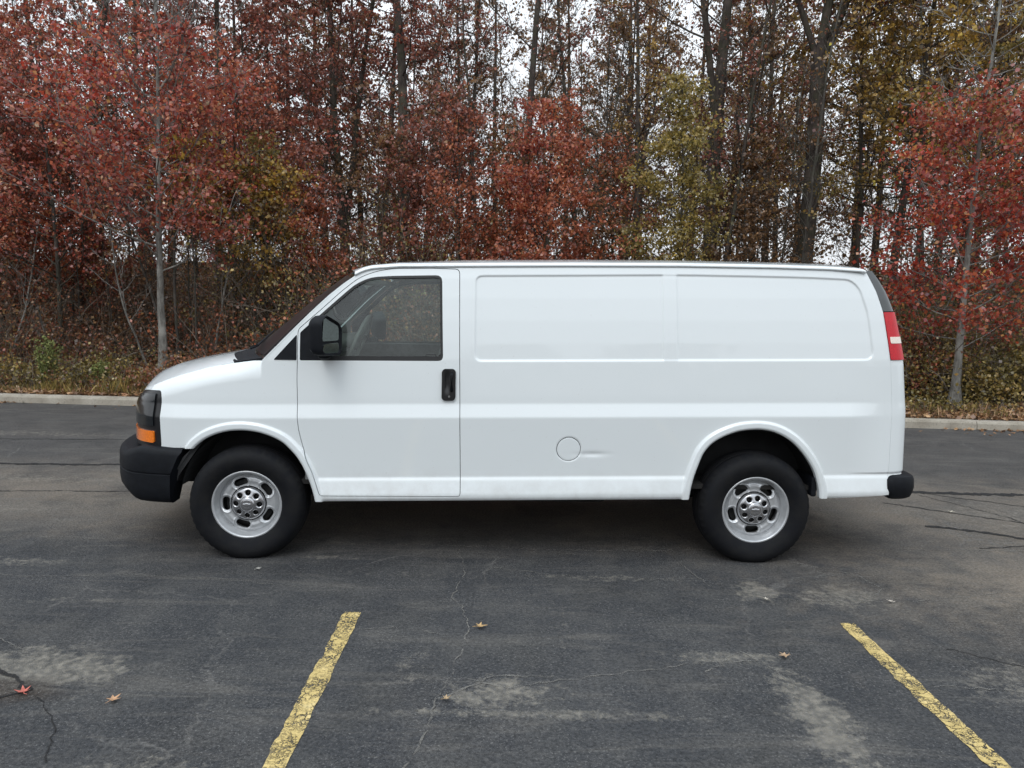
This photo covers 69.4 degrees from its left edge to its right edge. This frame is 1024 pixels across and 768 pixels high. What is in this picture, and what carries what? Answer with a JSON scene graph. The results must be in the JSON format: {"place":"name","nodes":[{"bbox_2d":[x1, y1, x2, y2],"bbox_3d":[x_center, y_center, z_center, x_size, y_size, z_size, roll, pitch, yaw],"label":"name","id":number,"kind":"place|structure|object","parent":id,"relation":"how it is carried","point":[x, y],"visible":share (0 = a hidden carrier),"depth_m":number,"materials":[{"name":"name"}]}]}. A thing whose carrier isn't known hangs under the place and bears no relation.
{"place":"outdoors","nodes":[
{"label":"outdoors","id":0,"kind":"place"},
{"bbox_2d":[145,153,574,356],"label":"green undergrowth","id":1,"kind":"object","parent":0,"point":[355,260],"depth_m":14.57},
{"bbox_2d":[0,402,1023,767],"bbox_3d":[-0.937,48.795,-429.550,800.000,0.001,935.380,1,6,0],"label":"parking lot","id":2,"kind":"structure","parent":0,"point":[184,652],"depth_m":4.01,"materials":[{"name":"asphalt"}]},
{"bbox_2d":[262,612,360,767],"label":"parking line","id":3,"kind":"object","parent":2,"relation":"on","point":[313,700],"visible":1,"depth_m":3.25,"materials":[{"name":"yellow paint"}]},
{"bbox_2d":[0,536,1021,767],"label":"pavement crack","id":4,"kind":"object","parent":2,"relation":"on","point":[462,688],"visible":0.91,"depth_m":4.46,"materials":[{"name":"grey"}]},
{"bbox_2d":[0,393,1023,430],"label":"kerb","id":5,"kind":"structure","parent":2,"relation":"on","point":[930,423],"depth_m":11.82,"materials":[{"name":"concrete"}]},
{"bbox_2d":[0,438,1023,761],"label":"pavement fissure","id":6,"kind":"object","parent":2,"relation":"on","point":[2,672],"visible":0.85,"depth_m":6.43,"materials":[{"name":"black"}]},
{"bbox_2d":[120,260,913,561],"bbox_3d":[-0.047,0.058,5.928,5.744,2.095,2.464,1,6,-2],"label":"cargo van","id":7,"kind":"object","parent":2,"relation":"on","point":[749,407],"visible":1,"depth_m":4.99,"materials":[{"name":"white paint"}]},
{"bbox_2d":[841,623,1010,767],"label":"parking line","id":8,"kind":"object","parent":2,"relation":"on","point":[880,652],"visible":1,"depth_m":3.33,"materials":[{"name":"yellow paint"}]},
{"bbox_2d":[0,262,1023,420],"bbox_3d":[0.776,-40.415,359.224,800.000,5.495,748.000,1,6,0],"label":"woodland ground","id":9,"kind":"structure","parent":0,"point":[964,411],"depth_m":12.37,"materials":[{"name":"brown plant"}]},
{"bbox_2d":[0,217,60,372],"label":"sapling","id":10,"kind":"object","parent":9,"relation":"on","point":[25,270],"visible":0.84,"depth_m":14.51,"materials":[{"name":"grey plant"}]},
{"bbox_2d":[0,178,83,346],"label":"woodland tree","id":11,"kind":"object","parent":9,"relation":"on","point":[14,290],"visible":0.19,"depth_m":16.24,"materials":[{"name":"brown plant"}]},
{"bbox_2d":[12,299,77,371],"bbox_3d":[-8.433,-0.719,13.318,0.792,1.625,0.924,1,6,0],"label":"shrub","id":12,"kind":"object","parent":9,"relation":"on","point":[45,324],"visible":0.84,"depth_m":13.39,"materials":[{"name":"brown plant"}]},
{"bbox_2d":[31,333,63,384],"bbox_3d":[-8.094,-0.401,12.930,0.383,0.982,0.464,1,6,0],"label":"weed","id":13,"kind":"object","parent":9,"relation":"on","point":[42,367],"visible":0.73,"depth_m":12.86,"materials":[{"name":"green plant"}]},
{"bbox_2d":[39,88,98,349],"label":"sapling","id":14,"kind":"object","parent":9,"relation":"on","point":[72,180],"visible":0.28,"depth_m":15.13,"materials":[{"name":"brown plant"}]},
{"bbox_2d":[0,111,143,346],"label":"woodland tree","id":15,"kind":"object","parent":9,"relation":"on","point":[42,264],"visible":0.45,"depth_m":15.31,"materials":[{"name":"brown plant"}]},
{"bbox_2d":[0,0,148,294],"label":"woodland tree","id":16,"kind":"object","parent":9,"relation":"on","point":[30,44],"visible":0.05,"depth_m":25.16,"materials":[{"name":"brown plant"}]},
{"bbox_2d":[0,5,154,347],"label":"woodland tree","id":17,"kind":"object","parent":9,"relation":"on","point":[11,199],"visible":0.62,"depth_m":13.99,"materials":[{"name":"brown plant"}]},
{"bbox_2d":[0,367,154,395],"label":"dry grass","id":18,"kind":"structure","parent":9,"relation":"on","point":[94,388],"depth_m":12.32,"materials":[{"name":"dry tan grass blades"}]},
{"bbox_2d":[0,0,182,336],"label":"woodland tree","id":19,"kind":"object","parent":9,"relation":"on","point":[8,45],"visible":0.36,"depth_m":15.08,"materials":[{"name":"brown plant"}]},
{"bbox_2d":[69,120,126,357],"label":"sapling","id":20,"kind":"object","parent":9,"relation":"on","point":[106,271],"visible":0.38,"depth_m":15.37,"materials":[{"name":"brown plant"}]},
{"bbox_2d":[0,329,197,390],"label":"green undergrowth","id":21,"kind":"object","parent":9,"relation":"on","point":[24,366],"depth_m":13.08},
{"bbox_2d":[59,12,157,318],"bbox_3d":[-7.586,-3.572,14.199,1.681,7.008,1.816,-3,6,-11],"label":"sapling","id":22,"kind":"object","parent":9,"relation":"on","point":[139,259],"visible":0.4,"depth_m":14.21,"materials":[{"name":"brown plant"}]},
{"bbox_2d":[84,216,151,375],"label":"sapling","id":23,"kind":"object","parent":9,"relation":"on","point":[120,249],"visible":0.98,"depth_m":13.62,"materials":[{"name":"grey plant"}]},
{"bbox_2d":[0,0,247,347],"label":"woodland tree","id":24,"kind":"object","parent":9,"relation":"on","point":[52,5],"visible":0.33,"depth_m":17.18,"materials":[{"name":"red plant"}]},
{"bbox_2d":[53,0,207,294],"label":"woodland tree","id":25,"kind":"object","parent":9,"relation":"on","point":[135,55],"visible":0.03,"depth_m":24.47,"materials":[{"name":"red plant"}]},
{"bbox_2d":[0,328,262,391],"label":"brown undergrowth","id":26,"kind":"object","parent":9,"relation":"on","point":[149,373],"depth_m":13.20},
{"bbox_2d":[0,0,295,368],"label":"maple tree","id":27,"kind":"object","parent":9,"relation":"on","point":[165,105],"visible":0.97,"depth_m":12.44,"materials":[{"name":"red plant"}]},
{"bbox_2d":[111,202,215,355],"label":"sapling","id":28,"kind":"object","parent":9,"relation":"on","point":[179,266],"visible":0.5,"depth_m":14.77,"materials":[{"name":"brown plant"}]},
{"bbox_2d":[108,0,224,361],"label":"sapling","id":29,"kind":"object","parent":9,"relation":"on","point":[174,288],"visible":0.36,"depth_m":13.99,"materials":[{"name":"brown plant"}]},
{"bbox_2d":[135,87,252,355],"bbox_3d":[-5.832,-2.720,13.793,2.105,5.398,1.676,7,9,44],"label":"woodland tree","id":30,"kind":"object","parent":9,"relation":"on","point":[236,162],"visible":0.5,"depth_m":13.50,"materials":[{"name":"brown plant"}]},
{"bbox_2d":[128,58,330,348],"bbox_3d":[-5.917,-3.359,15.007,3.678,6.371,4.003,-3,8,-36],"label":"woodland tree","id":31,"kind":"object","parent":9,"relation":"on","point":[233,140],"visible":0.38,"depth_m":14.73,"materials":[{"name":"brown plant"}]},
{"bbox_2d":[192,186,271,350],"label":"sapling","id":32,"kind":"object","parent":9,"relation":"on","point":[224,288],"visible":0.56,"depth_m":14.22,"materials":[{"name":"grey plant"}]},
{"bbox_2d":[98,0,367,350],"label":"woodland tree","id":33,"kind":"object","parent":9,"relation":"on","point":[244,20],"visible":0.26,"depth_m":17.61,"materials":[{"name":"red plant"}]},
{"bbox_2d":[169,0,314,255],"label":"woodland tree","id":34,"kind":"object","parent":9,"relation":"on","point":[233,23],"visible":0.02,"depth_m":25.06,"materials":[{"name":"red plant"}]},
{"bbox_2d":[202,0,286,275],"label":"sapling","id":35,"kind":"object","parent":9,"relation":"on","point":[251,44],"visible":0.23,"depth_m":18.40,"materials":[{"name":"brown plant"}]},
{"bbox_2d":[213,197,304,341],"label":"sapling","id":36,"kind":"object","parent":9,"relation":"on","point":[287,218],"visible":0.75,"depth_m":14.08,"materials":[{"name":"brown plant"}]},
{"bbox_2d":[194,123,330,332],"bbox_3d":[-5.049,-2.631,14.986,2.607,5.032,2.817,1,6,0],"label":"woodland tree","id":37,"kind":"object","parent":9,"relation":"on","point":[271,152],"visible":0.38,"depth_m":14.63,"materials":[{"name":"brown plant"}]},
{"bbox_2d":[189,0,349,259],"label":"woodland tree","id":38,"kind":"object","parent":9,"relation":"on","point":[281,53],"visible":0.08,"depth_m":23.22,"materials":[{"name":"red plant"}]},
{"bbox_2d":[226,155,352,321],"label":"woodland tree","id":39,"kind":"object","parent":9,"relation":"on","point":[294,179],"visible":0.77,"depth_m":14.20,"materials":[{"name":"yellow plant"}]},
{"bbox_2d":[220,0,370,260],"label":"woodland tree","id":40,"kind":"object","parent":9,"relation":"on","point":[297,7],"visible":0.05,"depth_m":23.24,"materials":[{"name":"red plant"}]},
{"bbox_2d":[236,134,355,303],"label":"woodland tree","id":41,"kind":"object","parent":9,"relation":"on","point":[311,217],"visible":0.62,"depth_m":14.68,"materials":[{"name":"brown plant"}]},
{"bbox_2d":[242,0,385,279],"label":"woodland tree","id":42,"kind":"object","parent":9,"relation":"on","point":[306,35],"visible":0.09,"depth_m":27.20,"materials":[{"name":"red plant"}]},
{"bbox_2d":[273,4,358,294],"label":"sapling","id":43,"kind":"object","parent":9,"relation":"on","point":[344,130],"visible":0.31,"depth_m":18.38,"materials":[{"name":"brown plant"}]},
{"bbox_2d":[0,186,638,373],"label":"undergrowth","id":44,"kind":"object","parent":9,"relation":"on","point":[172,321],"depth_m":14.83,"materials":[{"name":"plant"}]},
{"bbox_2d":[218,0,465,279],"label":"woodland tree","id":45,"kind":"object","parent":9,"relation":"on","point":[333,117],"visible":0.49,"depth_m":17.55,"materials":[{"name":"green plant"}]},
{"bbox_2d":[293,0,422,263],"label":"woodland tree","id":46,"kind":"object","parent":9,"relation":"on","point":[353,100],"visible":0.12,"depth_m":26.70,"materials":[{"name":"red plant"}]},
{"bbox_2d":[285,0,457,263],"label":"woodland tree","id":47,"kind":"object","parent":9,"relation":"on","point":[393,80],"visible":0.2,"depth_m":25.35,"materials":[{"name":"plant"}]},
{"bbox_2d":[350,54,397,258],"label":"sapling","id":48,"kind":"object","parent":9,"relation":"on","point":[377,189],"visible":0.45,"depth_m":17.69,"materials":[{"name":"brown plant"}]},
{"bbox_2d":[256,0,517,324],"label":"woodland tree","id":49,"kind":"object","parent":9,"relation":"on","point":[403,102],"visible":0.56,"depth_m":17.01,"materials":[{"name":"red plant"}]},
{"bbox_2d":[321,112,456,335],"bbox_3d":[-2.357,-2.921,15.320,3.011,5.194,3.050,-4,8,-37],"label":"woodland tree","id":50,"kind":"object","parent":9,"relation":"on","point":[404,170],"visible":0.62,"depth_m":15.22,"materials":[{"name":"brown plant"}]},
{"bbox_2d":[367,0,462,251],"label":"sapling","id":51,"kind":"object","parent":9,"relation":"on","point":[414,74],"visible":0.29,"depth_m":21.47,"materials":[{"name":"red plant"}]},
{"bbox_2d":[364,0,480,252],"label":"woodland tree","id":52,"kind":"object","parent":9,"relation":"on","point":[439,74],"visible":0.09,"depth_m":31.99,"materials":[{"name":"brown plant"}]},
{"bbox_2d":[381,0,525,227],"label":"woodland tree","id":53,"kind":"object","parent":9,"relation":"on","point":[478,72],"visible":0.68,"depth_m":17.92,"materials":[{"name":"brown plant"}]},
{"bbox_2d":[375,83,552,293],"bbox_3d":[-1.003,-3.089,15.326,3.785,5.666,3.477,1,6,0],"label":"woodland tree","id":54,"kind":"object","parent":9,"relation":"on","point":[442,186],"visible":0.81,"depth_m":14.73,"materials":[{"name":"brown plant"}]},
{"bbox_2d":[392,0,544,238],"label":"woodland tree","id":55,"kind":"object","parent":9,"relation":"on","point":[487,83],"visible":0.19,"depth_m":26.02,"materials":[{"name":"brown plant"}]},
{"bbox_2d":[415,0,566,254],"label":"woodland tree","id":56,"kind":"object","parent":9,"relation":"on","point":[495,76],"visible":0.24,"depth_m":23.81,"materials":[{"name":"brown plant"}]},
{"bbox_2d":[427,0,556,247],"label":"sapling","id":57,"kind":"object","parent":9,"relation":"on","point":[468,78],"visible":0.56,"depth_m":17.54,"materials":[{"name":"brown plant"}]},
{"bbox_2d":[0,189,1023,370],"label":"brown undergrowth","id":58,"kind":"object","parent":9,"relation":"on","point":[144,297],"depth_m":15.14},
{"bbox_2d":[0,223,1023,402],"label":"russet undergrowth","id":59,"kind":"object","parent":9,"relation":"on","point":[353,268],"depth_m":13.91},
{"bbox_2d":[0,188,1023,339],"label":"deep undergrowth","id":60,"kind":"object","parent":9,"relation":"on","point":[202,273],"depth_m":22.18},
{"bbox_2d":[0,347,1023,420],"bbox_3d":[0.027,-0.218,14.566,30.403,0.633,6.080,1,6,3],"label":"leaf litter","id":61,"kind":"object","parent":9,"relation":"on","point":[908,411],"visible":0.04,"depth_m":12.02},
{"bbox_2d":[2,374,1023,419],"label":"dry straw","id":62,"kind":"object","parent":9,"relation":"on","point":[908,404],"visible":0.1,"depth_m":11.95,"materials":[{"name":"beige plant"}]},
{"bbox_2d":[455,115,572,259],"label":"woodland tree","id":63,"kind":"object","parent":9,"relation":"on","point":[502,194],"visible":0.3,"depth_m":15.68,"materials":[{"name":"brown plant"}]},
{"bbox_2d":[452,0,626,255],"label":"woodland tree","id":64,"kind":"object","parent":9,"relation":"on","point":[533,61],"visible":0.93,"depth_m":16.30,"materials":[{"name":"brown plant"}]},
{"bbox_2d":[491,0,587,250],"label":"woodland tree","id":65,"kind":"object","parent":9,"relation":"on","point":[528,37],"visible":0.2,"depth_m":29.71,"materials":[{"name":"brown plant"}]},
{"bbox_2d":[461,83,646,259],"bbox_3d":[0.686,-2.901,14.380,3.380,5.844,2.863,-1,6,-15],"label":"woodland tree","id":66,"kind":"object","parent":9,"relation":"on","point":[563,141],"visible":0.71,"depth_m":14.14,"materials":[{"name":"brown plant"}]},
{"bbox_2d":[479,0,633,259],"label":"woodland tree","id":67,"kind":"object","parent":9,"relation":"on","point":[558,83],"visible":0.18,"depth_m":34.15,"materials":[{"name":"brown plant"}]},
{"bbox_2d":[517,0,653,247],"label":"woodland tree","id":68,"kind":"object","parent":9,"relation":"on","point":[559,10],"visible":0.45,"depth_m":17.42,"materials":[{"name":"brown plant"}]},
{"bbox_2d":[545,5,642,249],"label":"sapling","id":69,"kind":"object","parent":9,"relation":"on","point":[618,90],"visible":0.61,"depth_m":16.57,"materials":[{"name":"brown plant"}]},
{"bbox_2d":[575,0,644,258],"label":"sapling","id":70,"kind":"object","parent":9,"relation":"on","point":[608,71],"visible":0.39,"depth_m":17.30,"materials":[{"name":"brown plant"}]},
{"bbox_2d":[543,0,686,258],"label":"woodland tree","id":71,"kind":"object","parent":9,"relation":"on","point":[634,115],"visible":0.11,"depth_m":26.61,"materials":[{"name":"brown plant"}]},
{"bbox_2d":[587,4,647,239],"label":"tree","id":72,"kind":"object","parent":9,"relation":"on","point":[630,121],"visible":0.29,"depth_m":19.76,"materials":[{"name":"red plant"}]},
{"bbox_2d":[553,131,697,259],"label":"woodland tree","id":73,"kind":"object","parent":9,"relation":"on","point":[611,144],"visible":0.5,"depth_m":15.53,"materials":[{"name":"brown plant"}]},
{"bbox_2d":[585,0,695,259],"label":"sapling","id":74,"kind":"object","parent":9,"relation":"on","point":[651,118],"visible":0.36,"depth_m":20.11,"materials":[{"name":"brown plant"}]},
{"bbox_2d":[568,0,715,245],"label":"woodland tree","id":75,"kind":"object","parent":9,"relation":"on","point":[687,63],"visible":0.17,"depth_m":29.88,"materials":[{"name":"brown plant"}]},
{"bbox_2d":[525,0,759,259],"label":"woodland tree","id":76,"kind":"object","parent":9,"relation":"on","point":[638,48],"visible":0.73,"depth_m":16.63,"materials":[{"name":"brown plant"}]},
{"bbox_2d":[546,0,740,258],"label":"woodland tree","id":77,"kind":"object","parent":9,"relation":"on","point":[597,45],"visible":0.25,"depth_m":24.64,"materials":[{"name":"brown plant"}]},
{"bbox_2d":[609,66,746,260],"bbox_3d":[3.096,-3.071,14.643,2.686,5.988,3.102,1,6,0],"label":"woodland tree","id":78,"kind":"object","parent":9,"relation":"on","point":[687,179],"visible":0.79,"depth_m":14.17,"materials":[{"name":"green plant"}]},
{"bbox_2d":[629,0,768,256],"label":"woodland tree","id":79,"kind":"object","parent":9,"relation":"on","point":[704,53],"visible":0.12,"depth_m":30.45,"materials":[{"name":"brown plant"}]},
{"bbox_2d":[587,0,865,260],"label":"woodland tree","id":80,"kind":"object","parent":9,"relation":"on","point":[717,93],"visible":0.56,"depth_m":16.89,"materials":[{"name":"brown plant"}]},
{"bbox_2d":[661,0,797,251],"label":"woodland tree","id":81,"kind":"object","parent":9,"relation":"on","point":[739,91],"visible":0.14,"depth_m":29.20,"materials":[{"name":"brown plant"}]},
{"bbox_2d":[691,0,795,259],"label":"sapling","id":82,"kind":"object","parent":9,"relation":"on","point":[755,102],"visible":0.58,"depth_m":15.65,"materials":[{"name":"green plant"}]},
{"bbox_2d":[683,127,842,263],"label":"woodland tree","id":83,"kind":"object","parent":9,"relation":"on","point":[744,227],"visible":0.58,"depth_m":15.49,"materials":[{"name":"brown plant"}]},
{"bbox_2d":[672,0,864,263],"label":"woodland tree","id":84,"kind":"object","parent":9,"relation":"on","point":[771,50],"visible":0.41,"depth_m":17.20,"materials":[{"name":"brown plant"}]},
{"bbox_2d":[693,0,850,260],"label":"tree","id":85,"kind":"object","parent":9,"relation":"on","point":[746,135],"visible":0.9,"depth_m":15.40,"materials":[{"name":"red plant"}]},
{"bbox_2d":[680,0,869,261],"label":"woodland tree","id":86,"kind":"object","parent":9,"relation":"on","point":[771,74],"visible":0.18,"depth_m":24.79,"materials":[{"name":"brown plant"}]},
{"bbox_2d":[753,51,825,263],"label":"sapling","id":87,"kind":"object","parent":9,"relation":"on","point":[793,155],"visible":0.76,"depth_m":15.06,"materials":[{"name":"brown plant"}]},
{"bbox_2d":[721,0,857,259],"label":"woodland tree","id":88,"kind":"object","parent":9,"relation":"on","point":[783,70],"visible":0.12,"depth_m":28.84,"materials":[{"name":"brown plant"}]},
{"bbox_2d":[681,0,918,263],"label":"woodland tree","id":89,"kind":"object","parent":9,"relation":"on","point":[825,10],"visible":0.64,"depth_m":15.97,"materials":[{"name":"brown plant"}]},
{"bbox_2d":[736,0,876,258],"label":"woodland tree","id":90,"kind":"object","parent":9,"relation":"on","point":[810,19],"visible":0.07,"depth_m":29.90,"materials":[{"name":"brown plant"}]},
{"bbox_2d":[748,0,875,263],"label":"tree","id":91,"kind":"object","parent":9,"relation":"on","point":[812,180],"visible":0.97,"depth_m":14.53,"materials":[{"name":"brown plant"}]},
{"bbox_2d":[650,252,1023,400],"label":"undergrowth","id":92,"kind":"object","parent":9,"relation":"on","point":[970,360],"depth_m":13.07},
{"bbox_2d":[790,0,919,264],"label":"woodland tree","id":93,"kind":"object","parent":9,"relation":"on","point":[841,232],"visible":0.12,"depth_m":29.53,"materials":[{"name":"brown plant"}]},
{"bbox_2d":[701,0,1023,308],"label":"woodland tree","id":94,"kind":"object","parent":9,"relation":"on","point":[902,202],"visible":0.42,"depth_m":15.42,"materials":[{"name":"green plant"}]},
{"bbox_2d":[823,43,906,266],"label":"sapling","id":95,"kind":"object","parent":9,"relation":"on","point":[857,195],"visible":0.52,"depth_m":17.07,"materials":[{"name":"brown plant"}]},
{"bbox_2d":[774,0,971,273],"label":"woodland tree","id":96,"kind":"object","parent":9,"relation":"on","point":[851,208],"visible":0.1,"depth_m":27.67,"materials":[{"name":"brown plant"}]},
{"bbox_2d":[757,0,996,267],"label":"woodland tree","id":97,"kind":"object","parent":9,"relation":"on","point":[860,131],"visible":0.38,"depth_m":16.58,"materials":[{"name":"brown plant"}]},
{"bbox_2d":[755,241,1023,406],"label":"green undergrowth","id":98,"kind":"object","parent":9,"relation":"on","point":[988,373],"depth_m":12.75,"materials":[{"name":"plant"}]},
{"bbox_2d":[815,0,1023,339],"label":"woodland tree","id":99,"kind":"object","parent":9,"relation":"on","point":[921,51],"visible":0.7,"depth_m":14.45,"materials":[{"name":"plant"}]},
{"bbox_2d":[832,0,1023,327],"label":"woodland tree","id":100,"kind":"object","parent":9,"relation":"on","point":[939,45],"visible":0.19,"depth_m":17.34,"materials":[{"name":"red plant"}]},
{"bbox_2d":[896,82,963,314],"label":"sapling","id":101,"kind":"object","parent":9,"relation":"on","point":[922,236],"visible":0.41,"depth_m":14.67,"materials":[{"name":"brown plant"}]},
{"bbox_2d":[841,0,1021,294],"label":"woodland tree","id":102,"kind":"object","parent":9,"relation":"on","point":[956,79],"visible":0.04,"depth_m":25.01,"materials":[{"name":"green plant"}]},
{"bbox_2d":[849,0,1023,407],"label":"maple tree","id":103,"kind":"object","parent":9,"relation":"on","point":[1005,218],"visible":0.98,"depth_m":11.97,"materials":[{"name":"red plant"}]},
{"bbox_2d":[905,381,1023,412],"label":"brown undergrowth","id":104,"kind":"object","parent":9,"relation":"on","point":[925,400],"depth_m":12.23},
{"bbox_2d":[933,0,1023,277],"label":"woodland tree","id":105,"kind":"object","parent":9,"relation":"on","point":[1003,186],"visible":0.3,"depth_m":15.26,"materials":[{"name":"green plant"}]},
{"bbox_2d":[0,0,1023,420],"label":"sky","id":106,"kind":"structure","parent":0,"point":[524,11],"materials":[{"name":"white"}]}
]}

